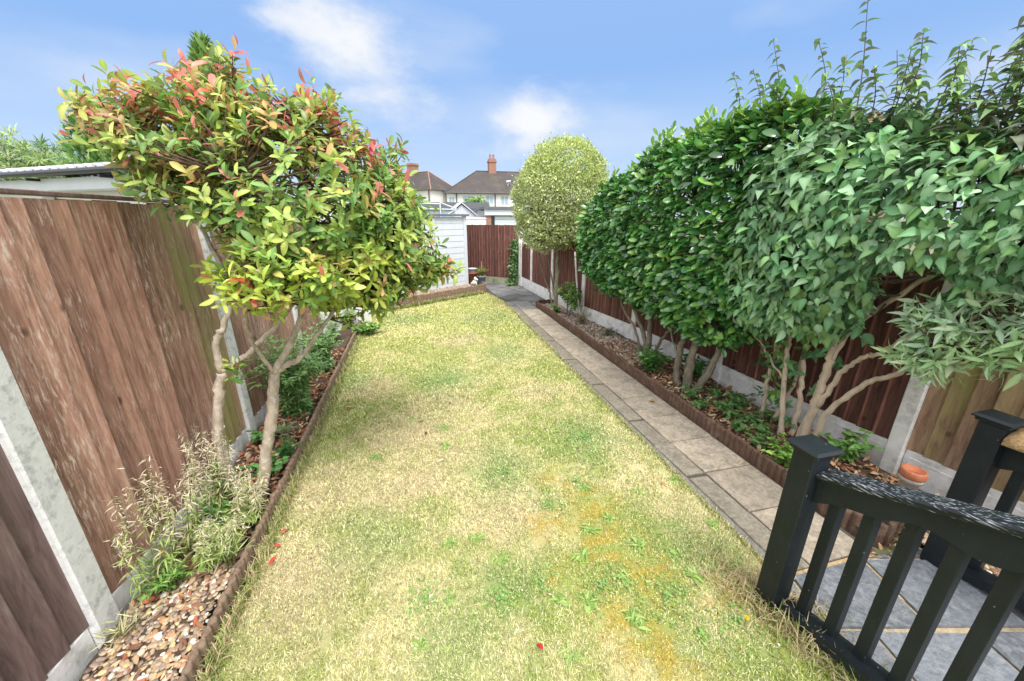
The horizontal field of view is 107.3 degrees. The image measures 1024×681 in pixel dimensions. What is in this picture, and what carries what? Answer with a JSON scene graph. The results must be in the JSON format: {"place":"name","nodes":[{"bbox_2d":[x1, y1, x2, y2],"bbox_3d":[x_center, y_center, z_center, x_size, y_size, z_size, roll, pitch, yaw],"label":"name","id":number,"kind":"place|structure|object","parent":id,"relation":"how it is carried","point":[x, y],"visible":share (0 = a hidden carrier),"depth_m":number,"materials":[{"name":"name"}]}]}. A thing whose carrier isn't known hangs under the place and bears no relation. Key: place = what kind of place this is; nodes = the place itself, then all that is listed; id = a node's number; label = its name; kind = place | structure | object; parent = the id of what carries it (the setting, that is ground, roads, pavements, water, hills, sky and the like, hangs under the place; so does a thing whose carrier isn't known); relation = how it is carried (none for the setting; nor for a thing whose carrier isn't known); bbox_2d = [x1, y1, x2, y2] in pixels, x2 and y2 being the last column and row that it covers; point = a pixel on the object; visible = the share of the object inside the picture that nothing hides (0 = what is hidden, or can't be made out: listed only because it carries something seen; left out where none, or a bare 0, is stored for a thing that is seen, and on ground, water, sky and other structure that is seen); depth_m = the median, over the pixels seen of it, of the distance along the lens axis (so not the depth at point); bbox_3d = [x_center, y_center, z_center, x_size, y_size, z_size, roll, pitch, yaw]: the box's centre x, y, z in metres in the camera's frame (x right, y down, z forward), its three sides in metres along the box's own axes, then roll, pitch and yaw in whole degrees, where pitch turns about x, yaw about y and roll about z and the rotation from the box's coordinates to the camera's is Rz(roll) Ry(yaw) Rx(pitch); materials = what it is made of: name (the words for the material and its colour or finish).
{"place":"outdoors","nodes":[
{"label":"outdoors","id":0,"kind":"place"},
{"bbox_2d":[79,324,356,680],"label":"border soil","id":1,"kind":"structure","parent":0,"point":[346,334],"depth_m":2.25,"materials":[{"name":"soil"}]},
{"bbox_2d":[84,603,162,653],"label":"border weed","id":2,"kind":"object","parent":1,"relation":"on","point":[122,630],"visible":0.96,"depth_m":1.81,"materials":[{"name":"green plant"}]},
{"bbox_2d":[103,456,189,607],"bbox_3d":[-1.892,0.996,1.931,0.274,0.804,0.321,6,19,19],"label":"tall weed","id":3,"kind":"object","parent":1,"relation":"on","point":[160,551],"visible":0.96,"depth_m":1.97,"materials":[{"name":"green plant"}]},
{"bbox_2d":[82,551,240,680],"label":"pebbles","id":4,"kind":"object","parent":1,"relation":"on","point":[161,662],"visible":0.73,"depth_m":1.84,"materials":[{"name":"gravel"}]},
{"bbox_2d":[103,572,229,679],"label":"stray leaves","id":5,"kind":"object","parent":1,"relation":"on","point":[198,624],"visible":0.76,"depth_m":1.88,"materials":[{"name":"brown plant"}]},
{"bbox_2d":[132,545,206,600],"bbox_3d":[-1.891,1.269,2.061,0.336,0.204,0.288,12,21,31],"label":"border weed","id":6,"kind":"object","parent":1,"relation":"on","point":[159,583],"visible":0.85,"depth_m":2.03,"materials":[{"name":"green plant"}]},
{"bbox_2d":[180,498,229,525],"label":"strawberry plant","id":7,"kind":"object","parent":1,"relation":"on","point":[211,507],"visible":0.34,"depth_m":2.44,"materials":[{"name":"green plant"}]},
{"bbox_2d":[176,424,240,508],"bbox_3d":[-1.987,0.877,2.490,0.321,0.682,0.332,10,21,28],"label":"tall weed","id":8,"kind":"object","parent":1,"relation":"on","point":[208,494],"visible":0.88,"depth_m":2.47,"materials":[{"name":"green plant"}]},
{"bbox_2d":[176,501,252,543],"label":"border weed","id":9,"kind":"object","parent":1,"relation":"on","point":[217,513],"visible":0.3,"depth_m":2.39,"materials":[{"name":"green plant"}]},
{"bbox_2d":[184,506,248,575],"bbox_3d":[-1.713,1.168,2.183,0.332,0.357,0.347,-4,19,-13],"label":"tall weed","id":10,"kind":"object","parent":1,"relation":"on","point":[207,525],"visible":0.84,"depth_m":2.16,"materials":[{"name":"green plant"}]},
{"bbox_2d":[193,517,252,568],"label":"border weed","id":11,"kind":"object","parent":1,"relation":"on","point":[216,555],"visible":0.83,"depth_m":2.17,"materials":[{"name":"green plant"}]},
{"bbox_2d":[208,459,246,496],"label":"border weed","id":12,"kind":"object","parent":1,"relation":"on","point":[235,466],"visible":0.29,"depth_m":2.71,"materials":[{"name":"green plant"}]},
{"bbox_2d":[218,462,270,526],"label":"tall weed","id":13,"kind":"object","parent":1,"relation":"on","point":[242,498],"visible":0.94,"depth_m":2.47,"materials":[{"name":"green plant"}]},
{"bbox_2d":[159,348,344,580],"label":"leaf litter","id":14,"kind":"object","parent":1,"relation":"on","point":[247,455],"visible":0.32,"depth_m":3.24,"materials":[{"name":"plant"}]},
{"bbox_2d":[141,440,207,565],"bbox_3d":[-1.904,0.936,2.168,0.305,0.770,0.262,-4,19,-13],"label":"tall weed","id":15,"kind":"object","parent":14,"relation":"on","point":[189,545],"visible":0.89,"depth_m":2.17,"materials":[{"name":"green plant"}]},
{"bbox_2d":[247,426,284,442],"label":"strawberry plant","id":16,"kind":"object","parent":1,"relation":"on","point":[257,437],"visible":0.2,"depth_m":3.38,"materials":[{"name":"green plant"}]},
{"bbox_2d":[246,453,289,476],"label":"strawberry plant","id":17,"kind":"object","parent":1,"relation":"on","point":[276,465],"visible":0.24,"depth_m":2.98,"materials":[{"name":"green plant"}]},
{"bbox_2d":[274,418,302,439],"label":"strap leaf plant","id":18,"kind":"object","parent":1,"relation":"on","point":[280,430],"visible":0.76,"depth_m":3.46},
{"bbox_2d":[272,436,305,457],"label":"fern","id":19,"kind":"object","parent":1,"relation":"on","point":[285,450],"visible":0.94,"depth_m":3.18,"materials":[{"name":"green plant"}]},
{"bbox_2d":[247,334,334,418],"bbox_3d":[-2.242,0.348,3.850,0.868,0.902,0.819,-4,19,-13],"label":"phlox clump","id":20,"kind":"object","parent":1,"relation":"on","point":[294,393],"visible":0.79,"depth_m":3.79,"materials":[{"name":"green plant"}]},
{"bbox_2d":[287,312,347,372],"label":"phlox clump","id":21,"kind":"object","parent":1,"relation":"on","point":[323,341],"visible":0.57,"depth_m":4.84,"materials":[{"name":"green plant"}]},
{"bbox_2d":[318,313,341,342],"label":"leafy clump","id":22,"kind":"object","parent":1,"relation":"on","point":[331,326],"visible":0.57,"depth_m":6.11,"materials":[{"name":"green plant"}]},
{"bbox_2d":[340,308,356,327],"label":"leafy clump","id":23,"kind":"object","parent":1,"relation":"on","point":[350,314],"visible":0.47,"depth_m":6.84,"materials":[{"name":"green plant"}]},
{"bbox_2d":[384,202,488,217],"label":"garage block","id":24,"kind":"structure","parent":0,"point":[470,205],"depth_m":21.58,"materials":[{"name":"white concrete"}]},
{"bbox_2d":[451,202,476,217],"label":"gabled shed","id":25,"kind":"structure","parent":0,"point":[461,207],"depth_m":18.18,"materials":[{"name":"grey plastic"}]},
{"bbox_2d":[444,155,555,206],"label":"semi detached house","id":26,"kind":"structure","parent":0,"point":[492,186],"depth_m":44.24,"materials":[{"name":"brown tile"}]},
{"bbox_2d":[0,0,1023,219],"label":"sky","id":27,"kind":"structure","parent":0,"point":[465,82],"materials":[{"name":"blue"}]},
{"bbox_2d":[471,206,557,245],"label":"garage","id":28,"kind":"structure","parent":0,"point":[495,215],"depth_m":17.50,"materials":[{"name":"white brick"}]},
{"bbox_2d":[495,216,542,245],"bbox_3d":[0.510,-4.933,18.130,2.740,1.969,0.070,-4,19,-13],"label":"garage door","id":29,"kind":"structure","parent":28,"relation":"in","point":[499,220],"depth_m":17.65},
{"bbox_2d":[192,290,892,680],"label":"lawn","id":30,"kind":"structure","parent":0,"point":[536,541],"depth_m":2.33,"materials":[{"name":"plant"}]},
{"bbox_2d":[351,321,385,334],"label":"leafy clump","id":31,"kind":"object","parent":30,"relation":"on","point":[369,328],"visible":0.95,"depth_m":6.65,"materials":[{"name":"green plant"}]},
{"bbox_2d":[410,634,435,659],"bbox_3d":[-0.453,1.504,1.848,0.134,0.045,0.132,11,21,29],"label":"weed rosette","id":32,"kind":"object","parent":30,"relation":"on","point":[421,642],"visible":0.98,"depth_m":1.85,"materials":[{"name":"green plant"}]},
{"bbox_2d":[437,534,458,549],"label":"weed rosette","id":33,"kind":"object","parent":30,"relation":"on","point":[447,541],"visible":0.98,"depth_m":2.42,"materials":[{"name":"green plant"}]},
{"bbox_2d":[442,590,456,611],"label":"weed rosette","id":34,"kind":"object","parent":30,"relation":"on","point":[448,596],"visible":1,"depth_m":2.06,"materials":[{"name":"green plant"}]},
{"bbox_2d":[483,550,510,569],"bbox_3d":[-0.077,1.351,2.327,0.145,0.051,0.169,10,20,27],"label":"weed rosette","id":35,"kind":"object","parent":30,"relation":"on","point":[500,560],"visible":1,"depth_m":2.31,"materials":[{"name":"green plant"}]},
{"bbox_2d":[546,592,569,607],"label":"weed rosette","id":36,"kind":"object","parent":30,"relation":"on","point":[563,602],"visible":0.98,"depth_m":2.06,"materials":[{"name":"green plant"}]},
{"bbox_2d":[552,641,587,671],"bbox_3d":[0.287,1.518,1.816,0.162,0.049,0.139,-8,20,-22],"label":"weed rosette","id":37,"kind":"object","parent":30,"relation":"on","point":[571,657],"visible":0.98,"depth_m":1.80,"materials":[{"name":"green plant"}]},
{"bbox_2d":[347,362,806,676],"bbox_3d":[-0.014,0.941,3.507,2.387,0.047,4.396,-4,19,-13],"label":"clover","id":38,"kind":"object","parent":30,"relation":"on","point":[599,581],"visible":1,"depth_m":2.12,"materials":[{"name":"green plant"}]},
{"bbox_2d":[569,546,593,562],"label":"weed rosette","id":39,"kind":"object","parent":30,"relation":"on","point":[581,556],"visible":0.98,"depth_m":2.33,"materials":[{"name":"green plant"}]},
{"bbox_2d":[572,590,598,617],"bbox_3d":[0.411,1.434,2.066,0.168,0.058,0.169,12,22,32],"label":"weed rosette","id":40,"kind":"object","parent":30,"relation":"on","point":[590,604],"visible":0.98,"depth_m":2.05,"materials":[{"name":"green plant"}]},
{"bbox_2d":[577,519,601,535],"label":"weed rosette","id":41,"kind":"object","parent":30,"relation":"on","point":[590,529],"visible":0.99,"depth_m":2.53,"materials":[{"name":"green plant"}]},
{"bbox_2d":[613,565,636,589],"bbox_3d":[0.666,1.394,2.194,0.138,0.048,0.160,-15,23,-38],"label":"weed rosette","id":42,"kind":"object","parent":30,"relation":"on","point":[624,578],"visible":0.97,"depth_m":2.19,"materials":[{"name":"green plant"}]},
{"bbox_2d":[616,606,649,630],"bbox_3d":[0.641,1.464,1.970,0.117,0.065,0.171,-12,22,-32],"label":"weed rosette","id":43,"kind":"object","parent":30,"relation":"on","point":[639,619],"visible":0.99,"depth_m":1.97,"materials":[{"name":"green plant"}]},
{"bbox_2d":[624,535,646,556],"bbox_3d":[0.806,1.320,2.414,0.170,0.058,0.168,2,18,5],"label":"weed rosette","id":44,"kind":"object","parent":30,"relation":"on","point":[638,542],"visible":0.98,"depth_m":2.41,"materials":[{"name":"green plant"}]},
{"bbox_2d":[666,547,680,563],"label":"weed rosette","id":45,"kind":"object","parent":30,"relation":"on","point":[670,553],"visible":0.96,"depth_m":2.34,"materials":[{"name":"green plant"}]},
{"bbox_2d":[683,562,706,587],"bbox_3d":[1.073,1.390,2.202,0.116,0.059,0.176,-14,23,-36],"label":"weed rosette","id":46,"kind":"object","parent":30,"relation":"on","point":[696,576],"visible":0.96,"depth_m":2.20,"materials":[{"name":"green plant"}]},
{"bbox_2d":[695,626,708,646],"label":"weed rosette","id":47,"kind":"object","parent":30,"relation":"on","point":[701,634],"visible":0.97,"depth_m":1.89,"materials":[{"name":"green plant"}]},
{"bbox_2d":[706,516,720,533],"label":"weed rosette","id":48,"kind":"object","parent":30,"relation":"on","point":[716,525],"visible":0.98,"depth_m":2.57,"materials":[{"name":"green plant"}]},
{"bbox_2d":[175,218,1022,680],"bbox_3d":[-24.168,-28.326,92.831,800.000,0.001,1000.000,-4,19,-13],"label":"ground","id":49,"kind":"structure","parent":0,"point":[877,550],"depth_m":2.57,"materials":[{"name":"soil"}]},
{"bbox_2d":[0,122,82,180],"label":"feathery tree","id":50,"kind":"object","parent":49,"relation":"on","point":[33,158],"visible":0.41,"depth_m":7.20,"materials":[{"name":"green plant"}]},
{"bbox_2d":[48,89,127,177],"bbox_3d":[-7.374,-2.298,6.985,2.540,4.029,2.594,-4,19,-13],"label":"conifer tree","id":51,"kind":"object","parent":49,"relation":"on","point":[95,157],"visible":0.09,"depth_m":6.33,"materials":[{"name":"green plant"}]},
{"bbox_2d":[0,188,320,680],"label":"wooden fence","id":52,"kind":"object","parent":49,"relation":"on","point":[109,325],"visible":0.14,"depth_m":1.89,"materials":[{"name":"wood"}]},
{"bbox_2d":[0,160,371,334],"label":"outbuilding","id":53,"kind":"structure","parent":49,"relation":"on","point":[100,184],"depth_m":4.55,"materials":[{"name":"grey tile"}]},
{"bbox_2d":[177,30,275,178],"bbox_3d":[-5.114,-2.797,7.034,3.268,4.939,3.163,-4,19,-13],"label":"conifer tree","id":54,"kind":"object","parent":49,"relation":"on","point":[196,51],"visible":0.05,"depth_m":6.15,"materials":[{"name":"green plant"}]},
{"bbox_2d":[56,34,465,509],"bbox_3d":[-1.305,-0.240,2.498,2.027,2.964,1.506,-4,19,-13],"label":"photinia shrub","id":55,"kind":"object","parent":49,"relation":"on","point":[370,239],"visible":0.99,"depth_m":1.97,"materials":[{"name":"green plant"}]},
{"bbox_2d":[177,320,361,680],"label":"log roll edging","id":56,"kind":"object","parent":49,"relation":"on","point":[196,657],"visible":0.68,"depth_m":2.27,"materials":[{"name":"wood"}]},
{"bbox_2d":[384,163,451,201],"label":"detached house","id":57,"kind":"structure","parent":49,"relation":"on","point":[431,187],"depth_m":43.56,"materials":[{"name":"white tile"}]},
{"bbox_2d":[396,202,456,216],"bbox_3d":[-3.180,-3.903,14.264,2.213,2.523,1.052,-4,19,-13],"label":"greenhouse frame","id":58,"kind":"object","parent":49,"relation":"on","point":[445,211],"visible":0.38,"depth_m":13.88,"materials":[{"name":"white metal"}]},
{"bbox_2d":[372,282,485,310],"bbox_3d":[-1.885,-1.103,9.461,0.314,0.296,3.705,14,23,36],"label":"log roll edging","id":59,"kind":"object","parent":49,"relation":"on","point":[455,292],"visible":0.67,"depth_m":9.54,"materials":[{"name":"wood"}]},
{"bbox_2d":[401,214,468,293],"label":"garden shed","id":60,"kind":"structure","parent":49,"relation":"on","point":[453,230],"depth_m":10.65,"materials":[{"name":"white wood"}]},
{"bbox_2d":[463,195,489,205],"bbox_3d":[-2.387,-8.554,26.928,2.404,3.465,1.407,-4,19,-13],"label":"lane tree","id":61,"kind":"object","parent":49,"relation":"on","point":[478,199],"visible":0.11,"depth_m":26.25,"materials":[{"name":"green plant"}]},
{"bbox_2d":[466,218,486,224],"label":"garden wall","id":62,"kind":"structure","parent":49,"relation":"on","point":[476,221],"depth_m":17.32,"materials":[{"name":"paint"}]},
{"bbox_2d":[467,224,522,285],"bbox_3d":[-1.557,-2.752,12.274,4.250,1.975,0.110,10,21,28],"label":"wooden fence","id":63,"kind":"object","parent":49,"relation":"on","point":[487,246],"visible":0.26,"depth_m":11.71,"materials":[{"name":"brown wood"}]},
{"bbox_2d":[503,239,518,285],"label":"climbing ivy","id":64,"kind":"object","parent":63,"relation":"attached to","point":[512,267],"visible":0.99,"depth_m":11.33,"materials":[{"name":"green plant"}]},
{"bbox_2d":[507,132,610,306],"bbox_3d":[0.966,-2.295,7.743,2.149,3.580,1.980,-4,19,-13],"label":"pittosporum tree","id":65,"kind":"object","parent":49,"relation":"on","point":[566,184],"visible":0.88,"depth_m":7.05,"materials":[{"name":"green plant"}]},
{"bbox_2d":[556,281,582,315],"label":"rose bush","id":66,"kind":"object","parent":49,"relation":"on","point":[570,294],"visible":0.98,"depth_m":7.44,"materials":[{"name":"green plant"}]},
{"bbox_2d":[574,252,580,313],"bbox_3d":[1.279,-1.014,7.343,0.049,1.361,0.455,-6,19,-16],"label":"tree stake","id":67,"kind":"object","parent":49,"relation":"on","point":[576,282],"visible":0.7,"depth_m":7.33,"materials":[{"name":"grey wood"}]},
{"bbox_2d":[535,299,888,548],"bbox_3d":[1.610,0.185,5.676,0.498,0.209,7.062,-4,19,-13],"label":"log roll edging","id":68,"kind":"object","parent":49,"relation":"on","point":[770,468],"visible":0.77,"depth_m":3.65,"materials":[{"name":"wood"}]},
{"bbox_2d":[573,74,870,393],"bbox_3d":[2.029,-1.141,4.996,1.475,3.128,4.222,-4,19,-13],"label":"laurel hedge","id":69,"kind":"object","parent":49,"relation":"on","point":[694,306],"visible":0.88,"depth_m":3.95,"materials":[{"name":"green plant"}]},
{"bbox_2d":[520,237,1023,516],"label":"wooden fence","id":70,"kind":"object","parent":49,"relation":"on","point":[929,429],"visible":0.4,"depth_m":3.06,"materials":[{"name":"wood"}]},
{"bbox_2d":[719,0,1023,436],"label":"broadleaf shrub","id":71,"kind":"object","parent":49,"relation":"on","point":[849,224],"visible":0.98,"depth_m":2.38,"materials":[{"name":"green plant"}]},
{"bbox_2d":[754,434,1023,680],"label":"stair railing","id":72,"kind":"object","parent":49,"relation":"on","point":[988,536],"visible":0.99,"depth_m":1.57,"materials":[{"name":"black paint"}]},
{"bbox_2d":[882,521,902,546],"bbox_3d":[2.524,1.240,2.488,0.267,0.193,0.050,-12,21,-31],"label":"log roll edging","id":73,"kind":"object","parent":49,"relation":"on","point":[894,527],"visible":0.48,"depth_m":2.42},
{"bbox_2d":[813,253,1023,437],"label":"long leaved shrub","id":74,"kind":"object","parent":49,"relation":"on","point":[984,335],"visible":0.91,"depth_m":2.10,"materials":[{"name":"green plant"}]},
{"bbox_2d":[919,409,1023,611],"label":"stair railing","id":75,"kind":"object","parent":49,"relation":"on","point":[987,457],"visible":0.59,"depth_m":2.03,"materials":[{"name":"black paint"}]},
{"bbox_2d":[1001,429,1023,452],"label":"coir mat","id":76,"kind":"object","parent":75,"relation":"on","point":[1014,440],"visible":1,"depth_m":1.90,"materials":[{"name":"wicker"}]},
{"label":"pebble border","id":77,"kind":"structure","parent":49,"relation":"on","visible":0},
{"bbox_2d":[900,530,1001,575],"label":"loose pebbles","id":78,"kind":"object","parent":77,"relation":"on","point":[991,569],"visible":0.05,"depth_m":2.22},
{"bbox_2d":[503,303,765,558],"bbox_3d":[0.694,0.250,5.687,0.079,0.039,7.600,-4,19,-13],"label":"path haunch","id":79,"kind":"object","parent":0,"point":[759,550],"visible":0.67,"depth_m":2.88,"materials":[{"name":"concrete"}]},
{"bbox_2d":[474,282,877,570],"bbox_3d":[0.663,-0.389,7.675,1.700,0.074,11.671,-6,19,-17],"label":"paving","id":80,"kind":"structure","parent":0,"point":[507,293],"depth_m":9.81,"materials":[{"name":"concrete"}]},
{"bbox_2d":[507,301,904,601],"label":"path","id":81,"kind":"structure","parent":0,"point":[684,445],"depth_m":3.40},
{"bbox_2d":[559,308,920,526],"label":"border soil","id":82,"kind":"structure","parent":0,"point":[865,471],"depth_m":3.79,"materials":[{"name":"soil"}]},
{"bbox_2d":[543,303,667,363],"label":"stone chippings","id":83,"kind":"object","parent":82,"relation":"on","point":[588,328],"visible":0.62,"depth_m":6.46,"materials":[{"name":"gravel"}]},
{"bbox_2d":[637,343,674,372],"bbox_3d":[1.871,0.246,4.889,0.494,0.365,0.436,6,19,19],"label":"laurel sucker","id":84,"kind":"object","parent":82,"relation":"on","point":[653,363],"visible":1,"depth_m":4.87,"materials":[{"name":"green plant"}]},
{"bbox_2d":[680,383,701,398],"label":"ground cover plant","id":85,"kind":"object","parent":82,"relation":"on","point":[688,392],"visible":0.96,"depth_m":4.19,"materials":[{"name":"green plant"}]},
{"bbox_2d":[682,354,710,377],"bbox_3d":[2.311,0.318,4.755,0.363,0.312,0.471,-8,20,-24],"label":"laurel sucker","id":86,"kind":"object","parent":82,"relation":"on","point":[699,367],"visible":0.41,"depth_m":4.69,"materials":[{"name":"green plant"}]},
{"bbox_2d":[686,396,713,408],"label":"ground cover plant","id":87,"kind":"object","parent":82,"relation":"on","point":[700,403],"visible":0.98,"depth_m":3.99,"materials":[{"name":"green plant"}]},
{"bbox_2d":[704,384,722,398],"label":"ground cover plant","id":88,"kind":"object","parent":82,"relation":"on","point":[715,393],"visible":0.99,"depth_m":4.20,"materials":[{"name":"green plant"}]},
{"bbox_2d":[713,396,742,408],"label":"ground cover plant","id":89,"kind":"object","parent":82,"relation":"on","point":[716,403],"visible":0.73,"depth_m":3.98,"materials":[{"name":"green plant"}]},
{"bbox_2d":[716,402,742,419],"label":"ground cover plant","id":90,"kind":"object","parent":82,"relation":"on","point":[728,413],"visible":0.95,"depth_m":3.77,"materials":[{"name":"green plant"}]},
{"bbox_2d":[725,394,755,409],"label":"ground cover plant","id":91,"kind":"object","parent":82,"relation":"on","point":[738,401],"visible":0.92,"depth_m":3.96,"materials":[{"name":"green plant"}]},
{"bbox_2d":[726,388,755,400],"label":"ground cover plant","id":92,"kind":"object","parent":82,"relation":"on","point":[732,393],"visible":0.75,"depth_m":4.13,"materials":[{"name":"green plant"}]},
{"bbox_2d":[730,411,752,430],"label":"ground cover plant","id":93,"kind":"object","parent":82,"relation":"on","point":[736,423],"visible":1,"depth_m":3.56,"materials":[{"name":"green plant"}]},
{"bbox_2d":[738,408,766,422],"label":"ground cover plant","id":94,"kind":"object","parent":82,"relation":"on","point":[751,417],"visible":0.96,"depth_m":3.72,"materials":[{"name":"green plant"}]},
{"bbox_2d":[744,430,775,448],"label":"ground cover plant","id":95,"kind":"object","parent":82,"relation":"on","point":[756,441],"visible":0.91,"depth_m":3.32,"materials":[{"name":"green plant"}]},
{"bbox_2d":[750,418,778,435],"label":"ground cover plant","id":96,"kind":"object","parent":82,"relation":"on","point":[762,426],"visible":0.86,"depth_m":3.49,"materials":[{"name":"green plant"}]},
{"bbox_2d":[757,405,778,422],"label":"ground cover plant","id":97,"kind":"object","parent":82,"relation":"on","point":[770,414],"visible":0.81,"depth_m":3.76,"materials":[{"name":"green plant"}]},
{"bbox_2d":[600,340,939,519],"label":"dry leaves","id":98,"kind":"object","parent":82,"relation":"on","point":[833,462],"visible":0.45,"depth_m":3.92,"materials":[{"name":"brown plant"}]},
{"bbox_2d":[760,432,793,468],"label":"leafy weed","id":99,"kind":"object","parent":82,"relation":"on","point":[784,455],"visible":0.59,"depth_m":3.04,"materials":[{"name":"green plant"}]},
{"bbox_2d":[817,428,884,462],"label":"leafy weed","id":100,"kind":"object","parent":82,"relation":"on","point":[851,447],"visible":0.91,"depth_m":3.05,"materials":[{"name":"green plant"}]},
{"bbox_2d":[898,464,928,489],"bbox_3d":[2.730,1.038,2.607,0.136,0.342,0.136,-4,19,-13],"label":"clay pot","id":101,"kind":"object","parent":82,"relation":"on","point":[912,476],"visible":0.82,"depth_m":2.55,"materials":[{"name":"orange ceramic"}]},
{"bbox_2d":[790,531,1023,680],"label":"patio","id":102,"kind":"structure","parent":0,"point":[1003,660],"depth_m":1.94,"materials":[{"name":"stone"}]},
{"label":"gravel border","id":103,"kind":"structure","parent":0,"visible":0},
{"bbox_2d":[410,284,473,295],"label":"gravel","id":104,"kind":"structure","parent":103,"relation":"on","point":[444,289],"depth_m":10.49,"materials":[{"name":"gravel"}]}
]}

